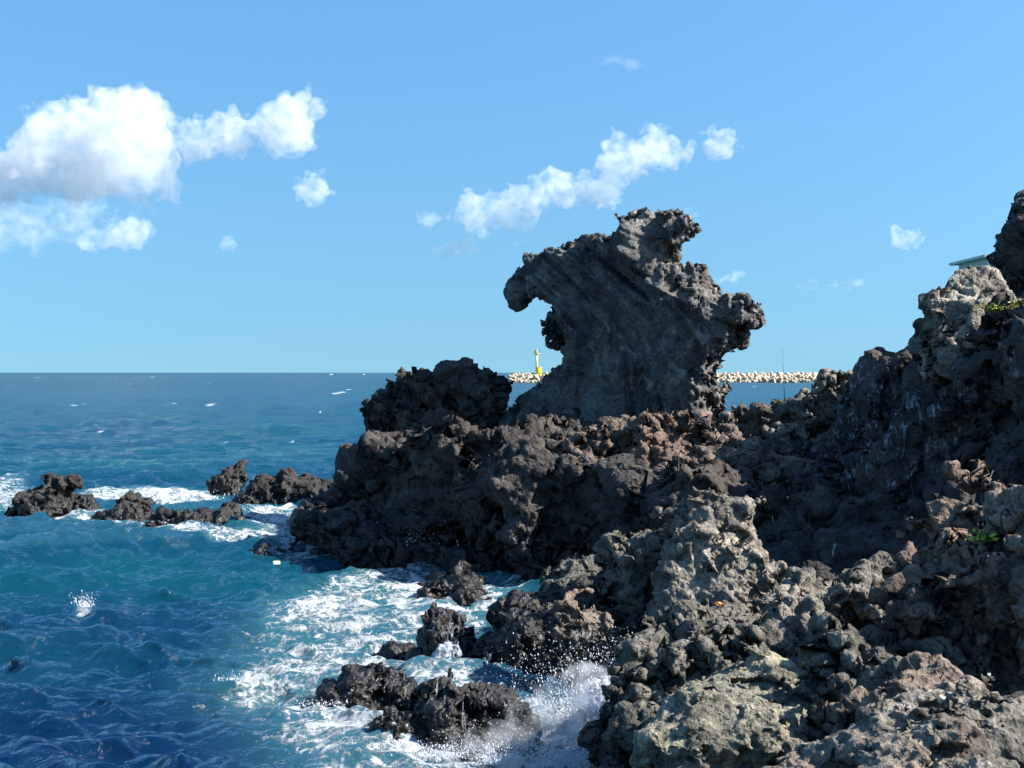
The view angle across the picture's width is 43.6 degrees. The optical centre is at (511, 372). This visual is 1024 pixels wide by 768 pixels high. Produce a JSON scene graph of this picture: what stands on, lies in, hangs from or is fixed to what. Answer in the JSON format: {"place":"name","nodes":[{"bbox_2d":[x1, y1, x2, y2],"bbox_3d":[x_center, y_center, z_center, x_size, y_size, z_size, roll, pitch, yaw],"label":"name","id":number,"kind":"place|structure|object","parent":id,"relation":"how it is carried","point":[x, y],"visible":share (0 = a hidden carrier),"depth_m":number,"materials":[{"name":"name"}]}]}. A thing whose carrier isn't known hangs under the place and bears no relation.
{"place":"outdoors","nodes":[
{"label":"outdoors","id":0,"kind":"place"},
{"bbox_2d":[0,373,814,767],"bbox_3d":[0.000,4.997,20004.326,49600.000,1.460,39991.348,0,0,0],"label":"sea","id":1,"kind":"structure","parent":0,"point":[152,645],"depth_m":29.87,"materials":[{"name":"liquid"}]},
{"bbox_2d":[4,498,20,516],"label":"sea rock","id":2,"kind":"object","parent":1,"relation":"in","point":[11,512],"visible":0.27,"depth_m":43.66,"materials":[{"name":"black stone"}]},
{"bbox_2d":[11,472,100,517],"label":"sea rock","id":3,"kind":"object","parent":1,"relation":"in","point":[54,496],"visible":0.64,"depth_m":43.84,"materials":[{"name":"grey stone"}]},
{"bbox_2d":[69,590,94,608],"bbox_3d":[-9.082,4.834,27.304,0.733,0.402,0.511,0,0,0],"label":"spray","id":4,"kind":"object","parent":1,"relation":"on","point":[84,606],"visible":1,"depth_m":27.28,"materials":[{"name":"liquid"}]},
{"bbox_2d":[92,490,156,521],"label":"sea rock","id":5,"kind":"object","parent":1,"relation":"in","point":[132,505],"visible":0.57,"depth_m":41.71,"materials":[{"name":"grey stone"}]},
{"bbox_2d":[145,502,251,526],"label":"sea rock","id":6,"kind":"object","parent":1,"relation":"in","point":[222,513],"visible":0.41,"depth_m":39.84,"materials":[{"name":"grey stone"}]},
{"bbox_2d":[206,459,248,495],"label":"sea rock","id":7,"kind":"object","parent":1,"relation":"in","point":[231,480],"visible":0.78,"depth_m":52.90,"materials":[{"name":"grey stone"}]},
{"bbox_2d":[93,489,382,706],"bbox_3d":[-7.848,4.754,35.233,12.672,0.566,34.180,0,0,-29],"label":"spray","id":8,"kind":"object","parent":1,"relation":"on","point":[231,679],"visible":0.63,"depth_m":20.82,"materials":[{"name":"liquid"}]},
{"bbox_2d":[231,467,333,504],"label":"sea rock","id":9,"kind":"object","parent":1,"relation":"in","point":[286,485],"visible":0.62,"depth_m":47.41,"materials":[{"name":"grey stone"}]},
{"bbox_2d":[251,541,313,556],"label":"sea rock","id":10,"kind":"object","parent":1,"relation":"in","point":[261,549],"visible":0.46,"depth_m":35.86,"materials":[{"name":"grey stone"}]},
{"bbox_2d":[311,678,342,706],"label":"sea rock","id":11,"kind":"object","parent":1,"relation":"in","point":[326,690],"visible":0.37,"depth_m":19.36,"materials":[{"name":"black stone"}]},
{"bbox_2d":[281,499,460,545],"bbox_3d":[-3.464,3.933,35.272,10.906,2.245,3.013,0,0,13],"label":"spray","id":12,"kind":"object","parent":1,"relation":"on","point":[417,533],"visible":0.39,"depth_m":34.40,"materials":[{"name":"liquid"}]},
{"bbox_2d":[336,661,420,710],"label":"sea rock","id":13,"kind":"object","parent":1,"relation":"in","point":[357,684],"visible":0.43,"depth_m":19.67,"materials":[{"name":"black stone"}]},
{"bbox_2d":[416,579,449,598],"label":"sea rock","id":14,"kind":"object","parent":1,"relation":"in","point":[434,589],"visible":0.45,"depth_m":29.05,"materials":[{"name":"grey stone"}]},
{"bbox_2d":[405,602,476,660],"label":"sea rock","id":15,"kind":"object","parent":1,"relation":"in","point":[427,646],"visible":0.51,"depth_m":22.81,"materials":[{"name":"black stone"}]},
{"bbox_2d":[423,608,468,656],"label":"water trickles","id":16,"kind":"object","parent":15,"relation":"on","point":[451,633],"visible":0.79,"depth_m":22.78,"materials":[{"name":"white liquid"}]},
{"bbox_2d":[431,641,462,658],"bbox_3d":[-1.193,4.892,21.954,0.691,0.505,0.556,0,0,0],"label":"foam","id":17,"kind":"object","parent":1,"relation":"in","point":[436,653],"depth_m":21.98,"materials":[{"name":"liquid"}]},
{"bbox_2d":[368,667,542,762],"bbox_3d":[-0.766,4.926,17.499,2.357,1.507,1.492,0,0,0],"label":"sea rock","id":18,"kind":"object","parent":1,"relation":"in","point":[419,717],"visible":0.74,"depth_m":17.25,"materials":[{"name":"grey stone"}]},
{"bbox_2d":[409,675,506,735],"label":"water trickles","id":19,"kind":"object","parent":18,"relation":"on","point":[455,688],"visible":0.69,"depth_m":17.55,"materials":[{"name":"white liquid"}]},
{"bbox_2d":[445,572,491,606],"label":"sea rock","id":20,"kind":"object","parent":1,"relation":"in","point":[468,589],"visible":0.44,"depth_m":27.95,"materials":[{"name":"grey stone"}]},
{"bbox_2d":[471,642,493,659],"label":"sea rock","id":21,"kind":"object","parent":1,"relation":"in","point":[482,652],"visible":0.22,"depth_m":21.90,"materials":[{"name":"black stone"}]},
{"bbox_2d":[342,623,632,767],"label":"spray","id":22,"kind":"object","parent":1,"relation":"on","point":[497,758],"visible":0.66,"depth_m":16.61,"materials":[{"name":"liquid"}]},
{"bbox_2d":[539,676,609,757],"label":"white water","id":23,"kind":"structure","parent":1,"relation":"in","point":[586,714],"depth_m":17.65,"materials":[{"name":"white liquid"}]},
{"bbox_2d":[508,378,815,382],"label":"breakwater mound","id":24,"kind":"object","parent":1,"relation":"in","point":[727,382],"visible":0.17,"depth_m":634.11,"materials":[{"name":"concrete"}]},
{"bbox_2d":[534,349,541,374],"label":"beacon tower","id":25,"kind":"structure","parent":24,"relation":"on","point":[538,370],"depth_m":639.25,"materials":[{"name":"metal"}]},
{"bbox_2d":[0,0,1023,372],"label":"sky","id":26,"kind":"structure","parent":0,"point":[187,186],"materials":[{"name":"blue"}]},
{"bbox_2d":[289,404,840,582],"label":"headland cliff","id":27,"kind":"structure","parent":0,"point":[526,500],"depth_m":32.94,"materials":[{"name":"grey stone"}]},
{"bbox_2d":[359,357,513,431],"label":"block rock","id":28,"kind":"object","parent":27,"relation":"on","point":[467,389],"visible":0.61,"depth_m":39.88,"materials":[{"name":"black stone"}]},
{"bbox_2d":[495,207,766,426],"bbox_3d":[2.207,-0.871,38.585,10.581,8.067,3.913,0,0,35],"label":"dragon head rock","id":29,"kind":"object","parent":27,"relation":"on","point":[639,318],"visible":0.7,"depth_m":37.37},
{"bbox_2d":[711,368,852,455],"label":"crag rock","id":30,"kind":"object","parent":27,"relation":"on","point":[805,424],"visible":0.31,"depth_m":34.28,"materials":[{"name":"grey stone"}]},
{"bbox_2d":[782,349,785,418],"bbox_3d":[7.385,0.359,34.712,0.113,2.016,0.108,0,0,0],"label":"fishing rod","id":31,"kind":"object","parent":30,"relation":"on","point":[783,386],"visible":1,"depth_m":34.74,"materials":[{"name":"grey metal"}]},
{"bbox_2d":[371,453,1023,741],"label":"rocky shore","id":32,"kind":"structure","parent":0,"point":[867,525],"depth_m":25.91,"materials":[{"name":"grey stone"}]},
{"bbox_2d":[477,575,640,686],"bbox_3d":[1.048,4.689,21.887,3.708,2.312,2.380,0,0,40],"label":"shoreline rock","id":33,"kind":"object","parent":32,"relation":"on","point":[529,620],"visible":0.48,"depth_m":21.70,"materials":[{"name":"grey stone"}]},
{"bbox_2d":[538,587,613,664],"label":"knob rock","id":34,"kind":"object","parent":33,"relation":"on","point":[571,618],"visible":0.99,"depth_m":20.59,"materials":[{"name":"grey stone"}]},
{"bbox_2d":[538,505,679,635],"bbox_3d":[1.818,3.764,23.358,2.718,3.091,4.390,0,0,-36],"label":"hollow rock","id":35,"kind":"object","parent":32,"relation":"on","point":[620,566],"visible":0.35,"depth_m":22.27,"materials":[{"name":"grey stone"}]},
{"bbox_2d":[597,750,630,765],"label":"ledge rock","id":36,"kind":"object","parent":32,"relation":"on","point":[624,755],"visible":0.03,"depth_m":14.72,"materials":[{"name":"black stone"}]},
{"bbox_2d":[558,408,814,485],"bbox_3d":[4.619,2.034,33.346,7.433,2.236,4.244,0,0,9],"label":"crest rock","id":37,"kind":"object","parent":32,"relation":"on","point":[645,436],"visible":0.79,"depth_m":32.72,"materials":[{"name":"stone"}]},
{"bbox_2d":[577,598,811,767],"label":"honeycomb rock","id":38,"kind":"object","parent":32,"relation":"on","point":[677,646],"visible":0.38,"depth_m":15.17,"materials":[{"name":"grey stone"}]},
{"bbox_2d":[636,486,787,631],"bbox_3d":[3.424,3.173,21.255,2.173,2.496,2.658,0,0,35],"label":"ridge rock","id":39,"kind":"object","parent":32,"relation":"on","point":[712,550],"visible":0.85,"depth_m":21.00,"materials":[{"name":"grey stone"}]},
{"bbox_2d":[629,641,822,767],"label":"olive rock","id":40,"kind":"object","parent":32,"relation":"on","point":[750,711],"visible":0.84,"depth_m":13.04,"materials":[{"name":"grey stone"}]},
{"bbox_2d":[741,604,806,659],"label":"slab rock","id":41,"kind":"object","parent":32,"relation":"on","point":[777,630],"visible":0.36,"depth_m":15.28,"materials":[{"name":"grey stone"}]},
{"bbox_2d":[748,551,894,630],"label":"arched rock","id":42,"kind":"object","parent":32,"relation":"on","point":[804,593],"visible":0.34,"depth_m":16.88,"materials":[{"name":"grey stone"}]},
{"bbox_2d":[831,557,891,582],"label":"gully rim rock","id":43,"kind":"object","parent":32,"relation":"on","point":[839,577],"depth_m":19.97,"materials":[{"name":"grey stone"}]},
{"bbox_2d":[761,680,1023,767],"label":"rounded rock","id":44,"kind":"object","parent":32,"relation":"on","point":[964,726],"visible":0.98,"depth_m":10.04,"materials":[{"name":"grey stone"}]},
{"bbox_2d":[937,694,945,703],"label":"pebble","id":45,"kind":"object","parent":44,"relation":"on","point":[941,698],"visible":1,"depth_m":10.65,"materials":[{"name":"white stone"}]},
{"bbox_2d":[797,611,999,740],"bbox_3d":[3.720,3.318,13.216,2.400,1.596,2.113,0,0,-42],"label":"overhang rock","id":46,"kind":"object","parent":32,"relation":"on","point":[841,655],"visible":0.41,"depth_m":13.32,"materials":[{"name":"grey stone"}]},
{"bbox_2d":[822,651,989,735],"bbox_3d":[3.705,3.238,11.398,1.616,1.312,1.839,0,0,45],"label":"rust rock","id":47,"kind":"object","parent":32,"relation":"on","point":[923,671],"visible":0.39,"depth_m":11.40,"materials":[{"name":"stone"}]},
{"bbox_2d":[859,459,1023,695],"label":"bank rock","id":48,"kind":"object","parent":32,"relation":"on","point":[951,580],"visible":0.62,"depth_m":13.82,"materials":[{"name":"grey stone"}]},
{"bbox_2d":[968,529,1001,544],"bbox_3d":[5.122,1.784,13.883,0.326,0.189,0.298,0,0,31],"label":"shore plant","id":49,"kind":"object","parent":48,"relation":"on","point":[977,538],"visible":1,"depth_m":13.84,"materials":[{"name":"green plant"}]},
{"bbox_2d":[787,290,1023,510],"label":"salted cliff","id":50,"kind":"structure","parent":0,"point":[899,432],"depth_m":27.43,"materials":[{"name":"grey stone"}]},
{"bbox_2d":[908,265,1023,386],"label":"boulder rock","id":51,"kind":"object","parent":50,"relation":"on","point":[946,323],"visible":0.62,"depth_m":27.69,"materials":[{"name":"grey stone"}]},
{"bbox_2d":[971,299,1022,313],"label":"shore plant","id":52,"kind":"object","parent":50,"relation":"on","point":[1014,305],"visible":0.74,"depth_m":26.03,"materials":[{"name":"green plant"}]},
{"bbox_2d":[986,189,1023,297],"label":"peak rock","id":53,"kind":"object","parent":50,"relation":"on","point":[1006,257],"visible":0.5,"depth_m":30.70,"materials":[{"name":"black stone"}]},
{"bbox_2d":[949,254,995,269],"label":"teal hut","id":54,"kind":"object","parent":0,"point":[980,260],"visible":0.11,"depth_m":46.18,"materials":[{"name":"paint"}]}
]}

